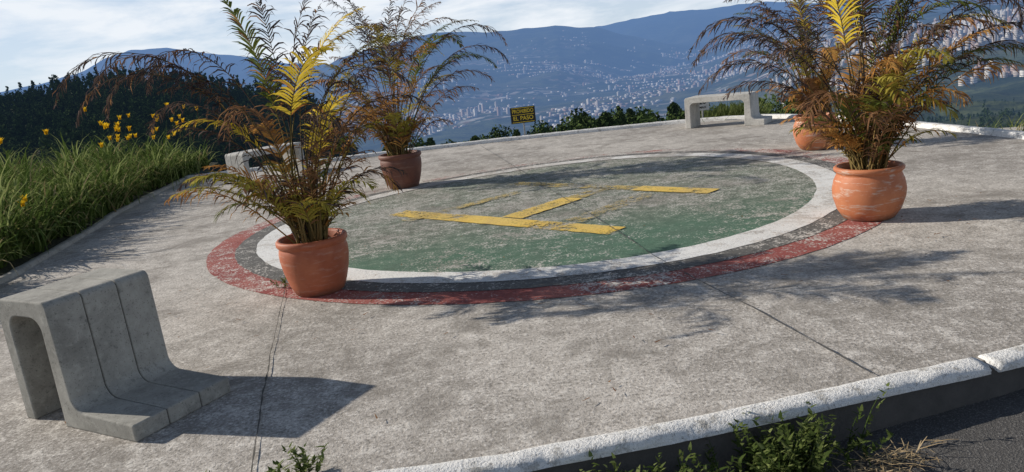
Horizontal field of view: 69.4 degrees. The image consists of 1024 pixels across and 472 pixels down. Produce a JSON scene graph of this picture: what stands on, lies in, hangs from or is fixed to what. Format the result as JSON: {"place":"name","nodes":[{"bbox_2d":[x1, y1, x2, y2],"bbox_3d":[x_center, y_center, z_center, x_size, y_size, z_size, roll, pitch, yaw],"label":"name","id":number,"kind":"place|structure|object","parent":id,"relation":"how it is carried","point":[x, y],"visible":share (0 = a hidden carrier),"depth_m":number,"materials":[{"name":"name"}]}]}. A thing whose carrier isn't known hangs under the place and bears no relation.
{"place":"outdoors","nodes":[
{"label":"outdoors","id":0,"kind":"place"},
{"bbox_2d":[0,162,216,275],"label":"flower bed soil","id":1,"kind":"structure","parent":0,"point":[16,262],"depth_m":9.37,"materials":[{"name":"brown soil"}]},
{"bbox_2d":[0,102,199,222],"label":"yellow daylily flowers","id":2,"kind":"object","parent":1,"relation":"on","point":[105,126],"visible":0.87,"depth_m":13.85,"materials":[{"name":"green plant"}]},
{"bbox_2d":[0,127,223,275],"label":"daylily plants","id":3,"kind":"object","parent":1,"relation":"on","point":[70,196],"visible":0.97,"depth_m":11.80,"materials":[{"name":"green plant"}]},
{"bbox_2d":[0,0,824,91],"label":"sky","id":4,"kind":"structure","parent":0,"point":[39,39],"materials":[{"name":"white"}]},
{"bbox_2d":[0,118,1023,471],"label":"concrete pad","id":5,"kind":"object","parent":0,"point":[490,378],"visible":0.65,"depth_m":4.40,"materials":[{"name":"grey concrete"}]},
{"bbox_2d":[0,177,185,283],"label":"bed kerb","id":6,"kind":"structure","parent":5,"relation":"on","point":[27,265],"depth_m":9.77,"materials":[{"name":"concrete"}]},
{"bbox_2d":[0,268,230,441],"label":"concrete bench","id":7,"kind":"object","parent":5,"relation":"on","point":[87,351],"visible":1,"depth_m":4.01,"materials":[{"name":"grey concrete"}]},
{"bbox_2d":[225,142,305,185],"bbox_3d":[-4.768,-1.419,14.396,0.495,0.600,1.500,1,15,31],"label":"concrete bench","id":8,"kind":"object","parent":5,"relation":"on","point":[230,159],"visible":0.62,"depth_m":13.84,"materials":[{"name":"grey concrete"}]},
{"bbox_2d":[206,148,882,304],"bbox_3d":[0.422,-0.419,8.731,7.618,0.013,7.415,-7,13,0],"label":"helipad marking","id":9,"kind":"object","parent":5,"relation":"on","point":[661,192],"visible":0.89,"depth_m":7.22,"materials":[{"name":"green paint"}]},
{"bbox_2d":[52,0,444,296],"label":"potted palm","id":10,"kind":"object","parent":9,"relation":"on","point":[313,249],"visible":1,"depth_m":5.72,"materials":[{"name":"plant"}]},
{"bbox_2d":[261,0,509,189],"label":"potted palm","id":11,"kind":"object","parent":9,"relation":"on","point":[395,139],"visible":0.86,"depth_m":10.89,"materials":[{"name":"green plant"}]},
{"bbox_2d":[65,129,1023,423],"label":"leaf litter","id":12,"kind":"object","parent":5,"relation":"on","point":[583,305],"visible":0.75,"depth_m":5.69,"materials":[{"name":"brown plant"}]},
{"bbox_2d":[251,145,872,471],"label":"pavement joints","id":13,"kind":"object","parent":5,"relation":"on","point":[266,376],"visible":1,"depth_m":4.25,"materials":[{"name":"grey concrete"}]},
{"bbox_2d":[185,114,1023,179],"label":"edge kerb","id":14,"kind":"structure","parent":5,"relation":"on","point":[1015,134],"depth_m":15.86,"materials":[{"name":"white paint"}]},
{"bbox_2d":[684,91,771,128],"bbox_3d":[4.187,-2.451,14.347,1.530,0.600,0.545,2,16,34],"label":"concrete bench","id":15,"kind":"object","parent":5,"relation":"on","point":[753,116],"visible":0.97,"depth_m":14.13,"materials":[{"name":"grey concrete"}]},
{"bbox_2d":[699,0,894,150],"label":"potted palm","id":16,"kind":"object","parent":5,"relation":"on","point":[814,83],"visible":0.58,"depth_m":10.00,"materials":[{"name":"plant"}]},
{"bbox_2d":[686,0,1023,221],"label":"potted palm","id":17,"kind":"object","parent":5,"relation":"on","point":[869,184],"visible":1,"depth_m":5.99,"materials":[{"name":"plant"}]},
{"bbox_2d":[0,0,1023,272],"bbox_3d":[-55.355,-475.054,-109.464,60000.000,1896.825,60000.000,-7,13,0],"label":"terrain","id":18,"kind":"structure","parent":0,"point":[666,34],"depth_m":9056.38,"materials":[{"name":"green plant"}]},
{"bbox_2d":[0,64,1023,174],"bbox_3d":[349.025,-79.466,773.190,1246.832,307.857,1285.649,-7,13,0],"label":"forest trees","id":19,"kind":"object","parent":18,"relation":"on","point":[26,107],"visible":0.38,"depth_m":226.43,"materials":[{"name":"green plant"}]},
{"bbox_2d":[510,105,535,134],"bbox_3d":[0.303,-2.232,16.748,0.560,1.380,0.045,-7,13,-3],"label":"warning sign","id":20,"kind":"object","parent":18,"relation":"on","point":[525,114],"visible":1,"depth_m":16.62,"materials":[{"name":"metal"}]},
{"bbox_2d":[381,94,832,150],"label":"hillside trees","id":21,"kind":"object","parent":18,"relation":"on","point":[584,120],"visible":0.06,"depth_m":51.17,"materials":[{"name":"green plant"}]},
{"bbox_2d":[338,0,1023,135],"bbox_3d":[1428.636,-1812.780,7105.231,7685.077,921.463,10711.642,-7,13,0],"label":"city buildings","id":22,"kind":"structure","parent":18,"relation":"on","point":[981,40],"depth_m":5655.76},
{"bbox_2d":[674,94,1023,130],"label":"grass clumps","id":23,"kind":"object","parent":18,"relation":"on","point":[733,109],"visible":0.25,"depth_m":15.87,"materials":[{"name":"plant"}]},
{"bbox_2d":[700,102,708,117],"bbox_3d":[4.086,-2.518,15.809,0.280,0.900,0.045,-7,13,0],"label":"notice sign","id":24,"kind":"object","parent":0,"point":[704,106],"visible":0.25,"depth_m":15.74,"materials":[{"name":"metal"}]},
{"bbox_2d":[735,389,1023,471],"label":"road","id":25,"kind":"structure","parent":0,"point":[986,436],"depth_m":3.20,"materials":[{"name":"grey asphalt"}]},
{"bbox_2d":[205,277,949,471],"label":"roadside weeds","id":26,"kind":"object","parent":25,"relation":"on","point":[793,458],"visible":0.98,"depth_m":3.09,"materials":[{"name":"plant"}]},
{"bbox_2d":[372,344,1023,471],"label":"roadside kerb","id":27,"kind":"structure","parent":25,"relation":"on","point":[912,395],"depth_m":3.25,"materials":[{"name":"white paint"}]},
{"bbox_2d":[999,126,1023,130],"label":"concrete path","id":28,"kind":"structure","parent":0,"point":[1008,128],"depth_m":11.85,"materials":[{"name":"grey concrete"}]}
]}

